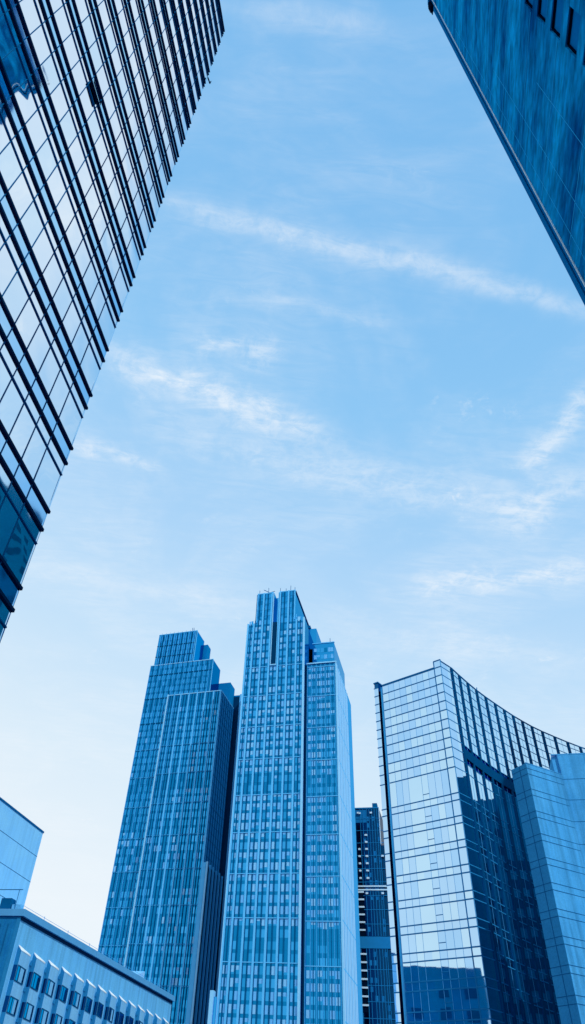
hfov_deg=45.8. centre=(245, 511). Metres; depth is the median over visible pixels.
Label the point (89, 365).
window
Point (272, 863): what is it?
window
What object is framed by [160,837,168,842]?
window
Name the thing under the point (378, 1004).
tower
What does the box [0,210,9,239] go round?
window
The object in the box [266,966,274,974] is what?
window
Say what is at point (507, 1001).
window
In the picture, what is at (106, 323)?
window
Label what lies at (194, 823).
window
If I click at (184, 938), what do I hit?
window
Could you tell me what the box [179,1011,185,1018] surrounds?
window
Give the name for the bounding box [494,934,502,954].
window
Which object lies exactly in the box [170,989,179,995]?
window
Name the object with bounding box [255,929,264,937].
window
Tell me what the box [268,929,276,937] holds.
window
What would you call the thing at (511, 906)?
window
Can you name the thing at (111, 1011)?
window
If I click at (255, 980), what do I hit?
window
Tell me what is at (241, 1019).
window
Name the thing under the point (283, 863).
window
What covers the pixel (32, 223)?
window
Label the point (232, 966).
window
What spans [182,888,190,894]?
window
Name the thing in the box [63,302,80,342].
window
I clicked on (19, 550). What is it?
window
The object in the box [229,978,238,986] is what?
window
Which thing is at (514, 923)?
window
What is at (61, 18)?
window
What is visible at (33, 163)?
window
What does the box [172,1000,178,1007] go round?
window
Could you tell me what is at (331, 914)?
window
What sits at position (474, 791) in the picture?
window
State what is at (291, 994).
window
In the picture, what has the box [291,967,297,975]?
window
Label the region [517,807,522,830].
window
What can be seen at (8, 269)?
window
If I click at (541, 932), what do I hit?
window
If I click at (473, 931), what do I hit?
window
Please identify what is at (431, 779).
window
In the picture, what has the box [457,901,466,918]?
window
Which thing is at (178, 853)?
window
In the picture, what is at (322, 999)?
window
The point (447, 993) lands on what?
window
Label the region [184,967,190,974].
window
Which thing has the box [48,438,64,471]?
window
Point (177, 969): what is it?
window
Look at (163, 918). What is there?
window
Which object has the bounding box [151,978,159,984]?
window
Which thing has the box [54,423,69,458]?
window
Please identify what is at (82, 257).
window
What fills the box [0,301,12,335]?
window
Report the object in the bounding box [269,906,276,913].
window
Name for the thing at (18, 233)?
window
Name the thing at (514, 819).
window
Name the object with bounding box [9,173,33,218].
window
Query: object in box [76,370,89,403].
window
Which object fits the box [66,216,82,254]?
window
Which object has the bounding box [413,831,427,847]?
window
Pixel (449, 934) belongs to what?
window
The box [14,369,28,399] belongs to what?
window
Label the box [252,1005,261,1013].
window
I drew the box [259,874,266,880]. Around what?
window
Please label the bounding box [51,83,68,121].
window
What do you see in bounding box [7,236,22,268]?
window
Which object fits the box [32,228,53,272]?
window
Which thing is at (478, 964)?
window
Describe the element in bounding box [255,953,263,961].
window
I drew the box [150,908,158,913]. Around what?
window
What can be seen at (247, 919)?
window
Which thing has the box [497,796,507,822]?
window
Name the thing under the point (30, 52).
window
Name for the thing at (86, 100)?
window
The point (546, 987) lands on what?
window
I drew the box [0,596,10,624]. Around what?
window
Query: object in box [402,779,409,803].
window
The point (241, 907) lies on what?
window
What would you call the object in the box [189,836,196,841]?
window
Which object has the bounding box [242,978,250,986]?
window
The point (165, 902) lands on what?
window
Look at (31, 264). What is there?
window
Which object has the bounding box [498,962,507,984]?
window
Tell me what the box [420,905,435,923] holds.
window
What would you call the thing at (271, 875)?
window
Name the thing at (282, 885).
window
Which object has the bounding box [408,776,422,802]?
window
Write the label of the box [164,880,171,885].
window
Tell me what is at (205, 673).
window
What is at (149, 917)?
window
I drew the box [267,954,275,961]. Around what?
window
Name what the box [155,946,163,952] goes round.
window
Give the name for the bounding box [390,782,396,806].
window
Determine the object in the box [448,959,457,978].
window
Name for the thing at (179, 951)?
window
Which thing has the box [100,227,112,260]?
window
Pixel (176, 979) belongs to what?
window
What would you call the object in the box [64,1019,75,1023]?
window
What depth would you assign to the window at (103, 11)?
40.54 m
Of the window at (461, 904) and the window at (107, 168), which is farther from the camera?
the window at (461, 904)
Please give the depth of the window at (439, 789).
127.97 m
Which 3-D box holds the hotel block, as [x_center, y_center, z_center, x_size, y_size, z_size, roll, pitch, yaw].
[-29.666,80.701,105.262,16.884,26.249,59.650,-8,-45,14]
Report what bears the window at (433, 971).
in the curved glass building at (467, 939)
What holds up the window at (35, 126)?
in the glass tower at (99, 99)
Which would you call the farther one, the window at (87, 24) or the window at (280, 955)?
the window at (280, 955)
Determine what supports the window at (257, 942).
in the stepped tower at (290, 948)
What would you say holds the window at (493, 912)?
in the curved glass building at (467, 939)
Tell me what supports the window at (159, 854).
in the stepped tower at (162, 925)
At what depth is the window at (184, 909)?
290.14 m
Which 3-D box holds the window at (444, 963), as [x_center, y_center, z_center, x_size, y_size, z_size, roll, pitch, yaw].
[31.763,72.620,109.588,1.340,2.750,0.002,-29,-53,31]
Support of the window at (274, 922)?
in the stepped tower at (290, 948)
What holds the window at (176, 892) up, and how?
in the stepped tower at (162, 925)
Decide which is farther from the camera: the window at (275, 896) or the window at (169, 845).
the window at (169, 845)
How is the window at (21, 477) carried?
in the glass tower at (99, 99)
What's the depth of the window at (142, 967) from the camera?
279.16 m
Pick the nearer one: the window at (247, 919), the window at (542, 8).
the window at (542, 8)
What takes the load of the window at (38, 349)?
in the glass tower at (99, 99)
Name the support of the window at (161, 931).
in the stepped tower at (162, 925)
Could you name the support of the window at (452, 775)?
in the curved glass building at (467, 939)
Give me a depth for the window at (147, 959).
281.56 m
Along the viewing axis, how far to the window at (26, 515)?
27.30 m
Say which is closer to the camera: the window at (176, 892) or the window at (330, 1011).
the window at (330, 1011)
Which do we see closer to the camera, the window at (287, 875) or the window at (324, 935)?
the window at (324, 935)
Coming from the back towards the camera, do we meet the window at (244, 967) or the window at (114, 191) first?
the window at (244, 967)
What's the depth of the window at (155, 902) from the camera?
296.41 m
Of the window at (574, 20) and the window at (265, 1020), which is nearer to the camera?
the window at (574, 20)
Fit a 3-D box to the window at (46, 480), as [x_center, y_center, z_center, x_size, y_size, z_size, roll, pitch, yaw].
[-8.320,-1.410,29.008,0.001,2.210,1.600,-4,-44,10]
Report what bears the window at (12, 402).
in the glass tower at (99, 99)
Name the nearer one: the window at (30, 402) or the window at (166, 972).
the window at (30, 402)
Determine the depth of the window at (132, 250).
42.76 m
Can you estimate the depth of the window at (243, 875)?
262.12 m
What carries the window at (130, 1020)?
in the hotel block
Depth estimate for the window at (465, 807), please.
123.44 m
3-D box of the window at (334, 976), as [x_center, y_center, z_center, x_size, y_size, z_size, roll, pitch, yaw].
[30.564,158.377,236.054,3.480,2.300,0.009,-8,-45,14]
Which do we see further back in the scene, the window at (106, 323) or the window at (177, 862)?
the window at (177, 862)
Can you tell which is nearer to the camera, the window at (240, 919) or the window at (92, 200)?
the window at (92, 200)
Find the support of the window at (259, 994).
in the stepped tower at (290, 948)
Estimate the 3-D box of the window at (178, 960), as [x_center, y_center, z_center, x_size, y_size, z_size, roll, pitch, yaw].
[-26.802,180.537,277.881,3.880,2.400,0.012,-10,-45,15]
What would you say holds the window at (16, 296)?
in the glass tower at (99, 99)
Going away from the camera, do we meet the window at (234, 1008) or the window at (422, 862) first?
the window at (422, 862)
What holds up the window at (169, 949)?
in the stepped tower at (162, 925)
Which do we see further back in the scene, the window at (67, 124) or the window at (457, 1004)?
the window at (457, 1004)
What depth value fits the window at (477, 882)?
115.21 m
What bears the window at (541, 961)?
in the curved glass building at (467, 939)
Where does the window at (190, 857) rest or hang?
in the stepped tower at (162, 925)
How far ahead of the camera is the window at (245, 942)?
245.94 m
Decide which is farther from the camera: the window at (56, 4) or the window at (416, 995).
the window at (416, 995)
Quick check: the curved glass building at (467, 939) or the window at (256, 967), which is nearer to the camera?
the curved glass building at (467, 939)
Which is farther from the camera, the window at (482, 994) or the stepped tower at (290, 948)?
the stepped tower at (290, 948)
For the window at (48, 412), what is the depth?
29.69 m
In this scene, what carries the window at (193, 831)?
in the stepped tower at (162, 925)
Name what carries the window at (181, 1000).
in the stepped tower at (162, 925)
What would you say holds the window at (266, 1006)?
in the stepped tower at (290, 948)
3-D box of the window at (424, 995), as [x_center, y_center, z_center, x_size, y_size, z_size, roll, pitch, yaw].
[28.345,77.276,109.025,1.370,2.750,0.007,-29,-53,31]
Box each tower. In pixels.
[0,0,224,641]
[98,628,241,1023]
[207,588,362,1023]
[355,803,395,1023]
[428,0,584,304]
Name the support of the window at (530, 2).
in the concrete tower at (522, 62)
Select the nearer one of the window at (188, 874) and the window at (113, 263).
the window at (113, 263)
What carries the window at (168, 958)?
in the stepped tower at (162, 925)
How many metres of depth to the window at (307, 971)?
238.14 m
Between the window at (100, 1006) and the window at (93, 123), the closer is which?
the window at (93, 123)
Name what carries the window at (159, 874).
in the stepped tower at (162, 925)
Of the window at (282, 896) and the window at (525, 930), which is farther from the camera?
the window at (282, 896)
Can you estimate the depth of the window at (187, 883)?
297.57 m
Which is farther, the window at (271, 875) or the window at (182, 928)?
the window at (182, 928)
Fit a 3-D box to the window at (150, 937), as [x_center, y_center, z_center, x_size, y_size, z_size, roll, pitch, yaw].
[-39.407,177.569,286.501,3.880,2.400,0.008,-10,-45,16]
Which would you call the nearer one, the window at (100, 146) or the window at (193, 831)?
the window at (100, 146)
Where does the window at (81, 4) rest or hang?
in the glass tower at (99, 99)
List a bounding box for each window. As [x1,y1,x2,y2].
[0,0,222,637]
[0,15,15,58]
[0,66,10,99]
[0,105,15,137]
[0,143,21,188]
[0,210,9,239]
[0,244,16,294]
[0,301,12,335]
[0,355,11,399]
[0,379,23,433]
[0,428,6,452]
[0,461,11,490]
[0,496,18,555]
[0,563,18,605]
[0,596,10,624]
[1,195,17,229]
[1,343,16,374]
[2,49,26,91]
[2,441,19,474]
[2,996,18,1015]
[3,272,28,321]
[3,518,34,583]
[7,96,22,130]
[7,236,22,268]
[8,328,24,362]
[8,482,23,512]
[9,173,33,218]
[10,404,35,457]
[10,964,25,984]
[12,5,26,39]
[12,136,26,168]
[13,224,29,257]
[14,80,37,122]
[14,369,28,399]
[15,464,31,496]
[16,299,39,347]
[19,127,33,160]
[19,264,33,294]
[19,1002,33,1021]
[20,0,41,33]
[20,354,35,386]
[21,202,43,245]
[21,504,39,540]
[22,427,46,479]
[24,38,37,70]
[25,252,40,283]
[26,111,47,151]
[26,394,40,422]
[26,972,40,991]
[27,486,46,523]
[28,324,49,371]
[30,25,50,64]
[30,157,43,188]
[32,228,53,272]
[32,379,46,409]
[34,448,60,506]
[34,1008,48,1023]
[37,139,56,179]
[37,279,50,309]
[39,348,59,394]
[41,55,59,93]
[41,185,53,215]
[41,978,54,996]
[43,253,62,296]
[43,401,56,430]
[47,166,65,205]
[47,303,59,332]
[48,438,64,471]
[49,371,69,415]
[50,1013,62,1023]
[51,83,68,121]
[53,279,71,320]
[54,6,71,41]
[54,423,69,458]
[55,985,67,1002]
[57,192,74,231]
[60,110,76,147]
[60,391,81,443]
[63,34,79,68]
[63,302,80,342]
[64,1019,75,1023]
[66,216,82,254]
[69,136,84,171]
[69,991,80,1007]
[72,61,86,94]
[72,322,88,363]
[75,0,88,21]
[75,239,90,277]
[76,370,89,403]
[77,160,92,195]
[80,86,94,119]
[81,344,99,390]
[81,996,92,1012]
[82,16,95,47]
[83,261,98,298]
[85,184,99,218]
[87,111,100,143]
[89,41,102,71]
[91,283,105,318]
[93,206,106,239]
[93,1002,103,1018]
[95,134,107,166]
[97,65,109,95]
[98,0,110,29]
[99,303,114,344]
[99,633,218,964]
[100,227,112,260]
[102,156,114,187]
[103,88,115,118]
[104,1007,113,1022]
[107,248,119,281]
[109,178,120,208]
[114,267,127,306]
[114,1011,123,1023]
[115,198,126,227]
[125,1016,133,1023]
[127,237,139,272]
[142,967,150,973]
[143,957,151,962]
[144,946,153,952]
[146,936,154,942]
[147,927,155,932]
[149,917,157,922]
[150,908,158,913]
[151,898,159,903]
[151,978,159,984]
[152,967,160,973]
[153,889,160,894]
[153,957,161,963]
[154,880,162,885]
[155,871,163,876]
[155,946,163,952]
[156,936,164,942]
[157,862,164,867]
[157,927,165,932]
[158,854,165,859]
[159,845,167,850]
[159,917,167,922]
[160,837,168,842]
[160,907,168,913]
[161,898,169,903]
[161,978,169,984]
[162,967,170,973]
[163,889,170,894]
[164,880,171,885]
[164,957,172,963]
[165,871,173,876]
[165,947,173,952]
[166,862,174,867]
[166,937,174,942]
[168,853,175,858]
[168,927,175,932]
[169,845,176,850]
[169,917,176,922]
[170,907,178,913]
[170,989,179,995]
[171,898,179,903]
[171,978,180,984]
[171,1011,176,1018]
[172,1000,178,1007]
[173,889,180,894]
[173,967,181,974]
[174,880,181,885]
[174,957,182,963]
[175,871,182,876]
[175,947,183,953]
[176,862,183,867]
[176,937,185,942]
[177,853,184,858]
[178,927,186,932]
[179,917,187,922]
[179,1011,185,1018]
[180,907,188,913]
[180,1000,186,1007]
[181,898,189,903]
[181,989,187,996]
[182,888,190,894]
[182,978,189,985]
[183,879,191,885]
[184,870,192,876]
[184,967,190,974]
[185,862,193,867]
[185,957,191,963]
[186,853,194,858]
[188,844,195,849]
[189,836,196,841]
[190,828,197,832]
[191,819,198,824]
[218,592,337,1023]
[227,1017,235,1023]
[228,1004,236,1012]
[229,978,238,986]
[229,991,237,999]
[231,965,239,973]
[232,953,239,960]
[233,929,241,936]
[233,941,240,948]
[234,918,242,924]
[235,906,242,913]
[236,895,243,902]
[237,874,245,880]
[237,884,244,891]
[239,1018,248,1023]
[240,1004,248,1013]
[241,991,249,999]
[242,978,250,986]
[243,953,251,961]
[243,966,250,973]
[244,941,252,948]
[245,918,253,925]
[245,929,252,936]
[246,906,254,913]
[247,895,254,902]
[248,884,255,891]
[252,992,261,1000]
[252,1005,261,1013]
[252,1018,260,1023]
[254,966,262,974]
[254,979,262,987]
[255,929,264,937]
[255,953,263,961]
[256,941,263,949]
[257,906,265,913]
[257,918,264,925]
[258,895,265,902]
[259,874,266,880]
[259,884,266,890]
[263,1019,273,1023]
[264,992,273,1000]
[265,1005,273,1014]
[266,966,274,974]
[266,979,274,987]
[267,941,275,949]
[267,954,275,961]
[268,918,276,925]
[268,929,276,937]
[269,895,277,902]
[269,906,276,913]
[270,874,277,879]
[270,884,277,890]
[271,862,278,869]
[276,1006,286,1014]
[277,979,286,987]
[277,1019,285,1023]
[278,942,287,949]
[278,966,287,974]
[278,992,286,1001]
[279,954,287,962]
[280,884,289,890]
[280,906,288,913]
[280,919,288,925]
[280,930,287,937]
[281,852,289,858]
[281,874,289,879]
[281,895,288,902]
[282,862,289,869]
[290,980,297,988]
[290,993,296,1001]
[290,1006,296,1015]
[291,942,297,949]
[291,954,297,962]
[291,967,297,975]
[306,970,314,978]
[306,983,314,991]
[306,996,314,1004]
[306,1010,314,1018]
[307,946,314,952]
[307,958,314,965]
[318,910,326,916]
[318,922,326,928]
[318,934,326,940]
[318,946,326,952]
[318,958,326,965]
[318,971,326,978]
[318,984,326,991]
[318,997,327,1004]
[318,1010,327,1018]
[329,888,337,893]
[329,899,337,905]
[329,910,338,916]
[329,922,338,928]
[329,934,338,940]
[329,946,338,953]
[329,958,339,965]
[330,971,339,978]
[330,984,339,991]
[330,997,339,1005]
[330,1011,340,1019]
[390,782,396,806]
[396,781,403,805]
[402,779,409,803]
[405,992,413,1011]
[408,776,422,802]
[411,808,425,824]
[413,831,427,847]
[413,992,421,1011]
[415,854,430,871]
[418,879,432,896]
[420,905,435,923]
[420,991,428,1010]
[421,774,429,799]
[423,932,438,950]
[425,960,441,979]
[427,773,436,797]
[428,990,445,1010]
[434,771,442,796]
[441,769,449,794]
[441,960,449,978]
[444,990,453,1009]
[445,930,454,948]
[448,767,457,792]
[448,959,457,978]
[452,989,461,1009]
[456,768,469,796]
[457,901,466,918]
[457,958,465,977]
[460,800,473,819]
[460,989,469,1008]
[461,928,470,946]
[464,824,476,843]
[464,957,474,976]
[466,899,475,917]
[467,848,480,868]
[468,988,478,1008]
[469,775,478,803]
[469,927,479,945]
[471,873,484,893]
[473,957,483,975]
[474,899,488,921]
[477,987,488,1007]
[478,782,488,810]
[478,927,492,949]
[483,957,497,979]
[487,789,497,816]
[487,987,502,1011]
[490,906,498,926]
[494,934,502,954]
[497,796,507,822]
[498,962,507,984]
[499,911,508,931]
[503,938,513,959]
[503,993,512,1015]
[505,891,514,910]
[507,802,518,828]
[508,967,517,988]
[509,917,518,936]
[510,872,520,891]
[513,997,523,1019]
[514,944,523,964]
[515,897,525,916]
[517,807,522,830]
[518,972,528,993]
[519,922,529,941]
[521,878,531,896]
[523,1001,533,1023]
[524,949,534,968]
[526,0,532,8]
[526,902,536,921]
[529,977,540,997]
[530,927,540,946]
[534,1006,544,1023]
[535,953,546,973]
[538,0,546,21]
[540,981,551,1001]
[541,932,545,948]
[546,958,551,975]
[546,1010,555,1023]
[551,0,563,37]
[552,985,556,1003]
[567,8,580,54]
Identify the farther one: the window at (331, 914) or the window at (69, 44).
the window at (331, 914)
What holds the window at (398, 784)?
in the curved glass building at (467, 939)
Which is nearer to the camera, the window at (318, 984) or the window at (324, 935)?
the window at (318, 984)
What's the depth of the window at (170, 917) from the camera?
289.01 m
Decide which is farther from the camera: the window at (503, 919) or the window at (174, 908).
the window at (174, 908)
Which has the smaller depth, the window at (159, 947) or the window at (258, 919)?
the window at (258, 919)
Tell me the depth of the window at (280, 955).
240.13 m
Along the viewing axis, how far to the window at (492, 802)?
132.61 m
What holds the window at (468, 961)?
in the curved glass building at (467, 939)
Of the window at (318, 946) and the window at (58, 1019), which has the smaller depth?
the window at (58, 1019)
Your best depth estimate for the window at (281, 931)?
245.19 m
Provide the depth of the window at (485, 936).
109.72 m
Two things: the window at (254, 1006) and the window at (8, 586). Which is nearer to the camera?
the window at (8, 586)
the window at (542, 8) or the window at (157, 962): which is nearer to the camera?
the window at (542, 8)
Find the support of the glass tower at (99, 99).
on the ground
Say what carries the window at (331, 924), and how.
in the stepped tower at (290, 948)
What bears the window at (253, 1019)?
in the stepped tower at (290, 948)
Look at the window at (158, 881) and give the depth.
301.26 m
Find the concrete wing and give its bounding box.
[511,753,584,1023]
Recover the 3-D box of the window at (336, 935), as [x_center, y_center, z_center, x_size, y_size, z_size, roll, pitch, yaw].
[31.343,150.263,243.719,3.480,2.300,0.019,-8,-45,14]
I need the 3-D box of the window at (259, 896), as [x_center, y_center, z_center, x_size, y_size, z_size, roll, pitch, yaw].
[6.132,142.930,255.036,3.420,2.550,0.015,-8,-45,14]
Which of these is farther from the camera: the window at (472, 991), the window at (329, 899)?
the window at (329, 899)
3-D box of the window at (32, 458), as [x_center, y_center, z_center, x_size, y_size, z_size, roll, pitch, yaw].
[-8.564,-2.364,28.023,0.007,2.210,1.185,-4,-44,10]
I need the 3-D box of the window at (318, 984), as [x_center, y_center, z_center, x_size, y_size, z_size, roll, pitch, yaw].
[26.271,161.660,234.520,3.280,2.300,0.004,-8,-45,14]
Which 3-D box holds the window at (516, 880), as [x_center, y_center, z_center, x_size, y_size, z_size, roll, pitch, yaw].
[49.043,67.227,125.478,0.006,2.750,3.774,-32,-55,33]
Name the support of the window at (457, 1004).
in the curved glass building at (467, 939)
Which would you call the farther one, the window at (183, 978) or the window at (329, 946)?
the window at (183, 978)
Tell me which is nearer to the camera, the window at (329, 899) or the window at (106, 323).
the window at (106, 323)
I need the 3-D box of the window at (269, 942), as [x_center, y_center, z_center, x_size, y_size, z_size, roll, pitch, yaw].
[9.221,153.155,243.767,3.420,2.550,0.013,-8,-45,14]
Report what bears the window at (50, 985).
in the hotel block
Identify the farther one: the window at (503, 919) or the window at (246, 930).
the window at (246, 930)
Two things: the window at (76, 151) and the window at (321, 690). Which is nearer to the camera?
the window at (76, 151)
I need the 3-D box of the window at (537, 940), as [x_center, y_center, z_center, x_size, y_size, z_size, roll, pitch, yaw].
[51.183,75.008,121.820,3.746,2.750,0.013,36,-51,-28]
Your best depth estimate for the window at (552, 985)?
117.72 m
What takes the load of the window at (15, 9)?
in the glass tower at (99, 99)
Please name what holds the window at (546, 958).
in the curved glass building at (467, 939)
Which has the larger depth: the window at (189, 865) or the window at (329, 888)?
the window at (189, 865)
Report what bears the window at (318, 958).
in the stepped tower at (290, 948)
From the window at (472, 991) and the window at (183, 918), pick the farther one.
the window at (183, 918)
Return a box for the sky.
[0,0,584,950]
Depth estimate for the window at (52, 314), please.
30.76 m
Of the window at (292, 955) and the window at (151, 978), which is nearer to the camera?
the window at (292, 955)
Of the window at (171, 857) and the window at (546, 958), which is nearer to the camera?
the window at (546, 958)
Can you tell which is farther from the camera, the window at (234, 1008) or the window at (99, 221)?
the window at (234, 1008)
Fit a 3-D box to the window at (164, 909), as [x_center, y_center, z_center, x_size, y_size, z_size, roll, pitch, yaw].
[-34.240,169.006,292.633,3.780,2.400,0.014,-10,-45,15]
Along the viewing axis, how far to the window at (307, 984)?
235.62 m
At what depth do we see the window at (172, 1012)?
265.44 m
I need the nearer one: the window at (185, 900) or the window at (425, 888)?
the window at (425, 888)
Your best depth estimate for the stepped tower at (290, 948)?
269.67 m
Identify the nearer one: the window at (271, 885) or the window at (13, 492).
the window at (13, 492)
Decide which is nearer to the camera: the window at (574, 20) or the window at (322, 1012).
the window at (574, 20)
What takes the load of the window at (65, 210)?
in the glass tower at (99, 99)
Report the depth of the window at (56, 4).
42.17 m
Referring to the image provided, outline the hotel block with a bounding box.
[0,889,174,1023]
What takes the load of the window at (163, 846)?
in the stepped tower at (162, 925)
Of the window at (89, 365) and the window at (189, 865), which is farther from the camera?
the window at (189, 865)
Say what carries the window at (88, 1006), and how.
in the hotel block
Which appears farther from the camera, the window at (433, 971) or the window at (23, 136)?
the window at (433, 971)
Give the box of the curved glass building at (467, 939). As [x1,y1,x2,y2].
[373,659,584,1023]
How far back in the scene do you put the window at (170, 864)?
304.96 m
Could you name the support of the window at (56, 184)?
in the glass tower at (99, 99)
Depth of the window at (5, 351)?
26.54 m
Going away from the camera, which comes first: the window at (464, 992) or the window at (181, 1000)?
the window at (464, 992)
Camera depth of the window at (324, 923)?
247.20 m
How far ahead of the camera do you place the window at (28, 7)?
30.63 m
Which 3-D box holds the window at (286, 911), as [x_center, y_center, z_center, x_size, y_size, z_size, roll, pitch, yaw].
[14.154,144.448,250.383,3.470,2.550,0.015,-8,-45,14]
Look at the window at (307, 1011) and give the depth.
230.48 m
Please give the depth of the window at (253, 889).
258.56 m
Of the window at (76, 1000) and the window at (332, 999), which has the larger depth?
the window at (332, 999)
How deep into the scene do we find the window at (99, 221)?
37.35 m
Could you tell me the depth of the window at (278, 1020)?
227.82 m
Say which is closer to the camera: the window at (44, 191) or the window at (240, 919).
the window at (44, 191)
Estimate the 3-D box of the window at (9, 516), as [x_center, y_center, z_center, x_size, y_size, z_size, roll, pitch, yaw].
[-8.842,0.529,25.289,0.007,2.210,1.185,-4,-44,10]
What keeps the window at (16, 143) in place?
in the glass tower at (99, 99)
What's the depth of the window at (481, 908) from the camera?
112.46 m
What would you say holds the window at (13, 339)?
in the glass tower at (99, 99)
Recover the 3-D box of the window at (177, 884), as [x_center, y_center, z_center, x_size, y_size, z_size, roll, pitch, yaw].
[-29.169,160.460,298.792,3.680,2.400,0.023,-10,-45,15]
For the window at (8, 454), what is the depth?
26.11 m
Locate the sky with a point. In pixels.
(343, 368)
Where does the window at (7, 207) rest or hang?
in the glass tower at (99, 99)
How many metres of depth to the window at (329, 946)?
241.15 m
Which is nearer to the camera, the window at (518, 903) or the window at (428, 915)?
the window at (428, 915)
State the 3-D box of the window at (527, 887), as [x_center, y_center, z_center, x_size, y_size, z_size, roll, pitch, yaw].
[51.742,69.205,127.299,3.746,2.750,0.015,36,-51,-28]
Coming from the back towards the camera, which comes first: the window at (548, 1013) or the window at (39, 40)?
the window at (548, 1013)
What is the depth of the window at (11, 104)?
28.47 m
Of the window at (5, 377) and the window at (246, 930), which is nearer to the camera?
the window at (5, 377)
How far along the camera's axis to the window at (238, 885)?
259.57 m
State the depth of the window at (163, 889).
297.57 m
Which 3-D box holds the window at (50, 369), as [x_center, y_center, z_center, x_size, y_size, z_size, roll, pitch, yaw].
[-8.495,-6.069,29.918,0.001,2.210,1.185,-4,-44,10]
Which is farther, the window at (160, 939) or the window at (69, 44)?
the window at (160, 939)
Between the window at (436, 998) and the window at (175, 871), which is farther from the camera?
the window at (175, 871)
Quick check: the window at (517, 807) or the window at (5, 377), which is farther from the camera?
the window at (517, 807)
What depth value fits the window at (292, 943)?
241.74 m
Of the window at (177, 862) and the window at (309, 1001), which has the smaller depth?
the window at (309, 1001)
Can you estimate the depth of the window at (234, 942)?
246.84 m
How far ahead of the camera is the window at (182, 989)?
269.32 m
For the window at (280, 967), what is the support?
in the stepped tower at (290, 948)
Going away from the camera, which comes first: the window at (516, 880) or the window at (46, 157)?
the window at (46, 157)
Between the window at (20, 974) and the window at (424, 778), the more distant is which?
the window at (424, 778)
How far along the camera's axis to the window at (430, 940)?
113.41 m
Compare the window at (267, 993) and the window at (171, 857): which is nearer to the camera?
the window at (267, 993)
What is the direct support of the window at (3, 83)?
in the glass tower at (99, 99)
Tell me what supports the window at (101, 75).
in the glass tower at (99, 99)
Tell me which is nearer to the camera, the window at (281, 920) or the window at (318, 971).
the window at (318, 971)
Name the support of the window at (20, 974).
in the hotel block
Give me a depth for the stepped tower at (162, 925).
317.66 m
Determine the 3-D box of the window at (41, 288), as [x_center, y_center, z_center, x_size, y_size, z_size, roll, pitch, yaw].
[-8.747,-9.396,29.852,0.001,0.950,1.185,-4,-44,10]
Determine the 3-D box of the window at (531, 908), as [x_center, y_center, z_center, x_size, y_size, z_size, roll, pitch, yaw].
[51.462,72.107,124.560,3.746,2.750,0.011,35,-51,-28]
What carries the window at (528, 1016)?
in the curved glass building at (467, 939)
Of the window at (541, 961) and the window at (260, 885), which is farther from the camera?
the window at (260, 885)
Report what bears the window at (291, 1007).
in the stepped tower at (290, 948)
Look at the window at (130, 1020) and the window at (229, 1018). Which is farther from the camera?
the window at (229, 1018)
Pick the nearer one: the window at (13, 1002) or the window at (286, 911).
the window at (13, 1002)
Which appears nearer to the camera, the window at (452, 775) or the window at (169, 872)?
the window at (452, 775)
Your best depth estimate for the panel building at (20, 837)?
119.46 m
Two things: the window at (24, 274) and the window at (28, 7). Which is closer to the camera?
the window at (24, 274)
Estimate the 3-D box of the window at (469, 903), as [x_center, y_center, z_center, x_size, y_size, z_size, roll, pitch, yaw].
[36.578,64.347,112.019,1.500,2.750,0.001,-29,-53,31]
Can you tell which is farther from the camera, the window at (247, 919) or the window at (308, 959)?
the window at (247, 919)
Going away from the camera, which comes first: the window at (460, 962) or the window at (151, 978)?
the window at (460, 962)
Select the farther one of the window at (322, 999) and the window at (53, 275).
the window at (322, 999)
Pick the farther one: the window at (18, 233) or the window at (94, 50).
the window at (94, 50)
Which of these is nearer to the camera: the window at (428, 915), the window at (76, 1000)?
the window at (76, 1000)
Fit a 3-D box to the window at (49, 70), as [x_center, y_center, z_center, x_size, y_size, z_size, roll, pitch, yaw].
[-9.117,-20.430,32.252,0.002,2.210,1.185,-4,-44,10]
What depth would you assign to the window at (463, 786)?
126.88 m
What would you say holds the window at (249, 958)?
in the stepped tower at (290, 948)
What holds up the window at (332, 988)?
in the stepped tower at (290, 948)
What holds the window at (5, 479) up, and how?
in the glass tower at (99, 99)
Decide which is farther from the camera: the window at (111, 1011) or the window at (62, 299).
the window at (111, 1011)
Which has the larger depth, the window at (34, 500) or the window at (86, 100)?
the window at (86, 100)
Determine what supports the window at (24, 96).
in the glass tower at (99, 99)
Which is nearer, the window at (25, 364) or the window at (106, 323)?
the window at (25, 364)
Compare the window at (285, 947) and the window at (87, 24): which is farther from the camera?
the window at (285, 947)
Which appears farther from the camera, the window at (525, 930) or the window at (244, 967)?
the window at (244, 967)
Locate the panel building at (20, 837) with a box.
[0,797,43,908]
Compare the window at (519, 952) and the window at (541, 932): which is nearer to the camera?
the window at (519, 952)
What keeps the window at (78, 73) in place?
in the glass tower at (99, 99)
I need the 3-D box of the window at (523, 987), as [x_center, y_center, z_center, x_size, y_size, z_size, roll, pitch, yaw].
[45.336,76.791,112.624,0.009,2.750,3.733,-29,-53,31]
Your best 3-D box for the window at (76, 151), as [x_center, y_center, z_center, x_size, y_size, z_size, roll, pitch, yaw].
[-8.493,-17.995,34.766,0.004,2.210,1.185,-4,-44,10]
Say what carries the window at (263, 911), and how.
in the stepped tower at (290, 948)
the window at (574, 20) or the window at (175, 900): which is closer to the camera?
the window at (574, 20)
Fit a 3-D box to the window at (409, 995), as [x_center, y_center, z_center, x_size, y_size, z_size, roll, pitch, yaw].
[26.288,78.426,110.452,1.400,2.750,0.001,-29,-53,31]
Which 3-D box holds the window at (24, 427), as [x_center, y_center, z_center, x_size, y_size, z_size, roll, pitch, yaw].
[-8.772,-3.175,27.185,0.005,2.210,1.185,-4,-44,10]
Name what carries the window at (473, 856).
in the curved glass building at (467, 939)

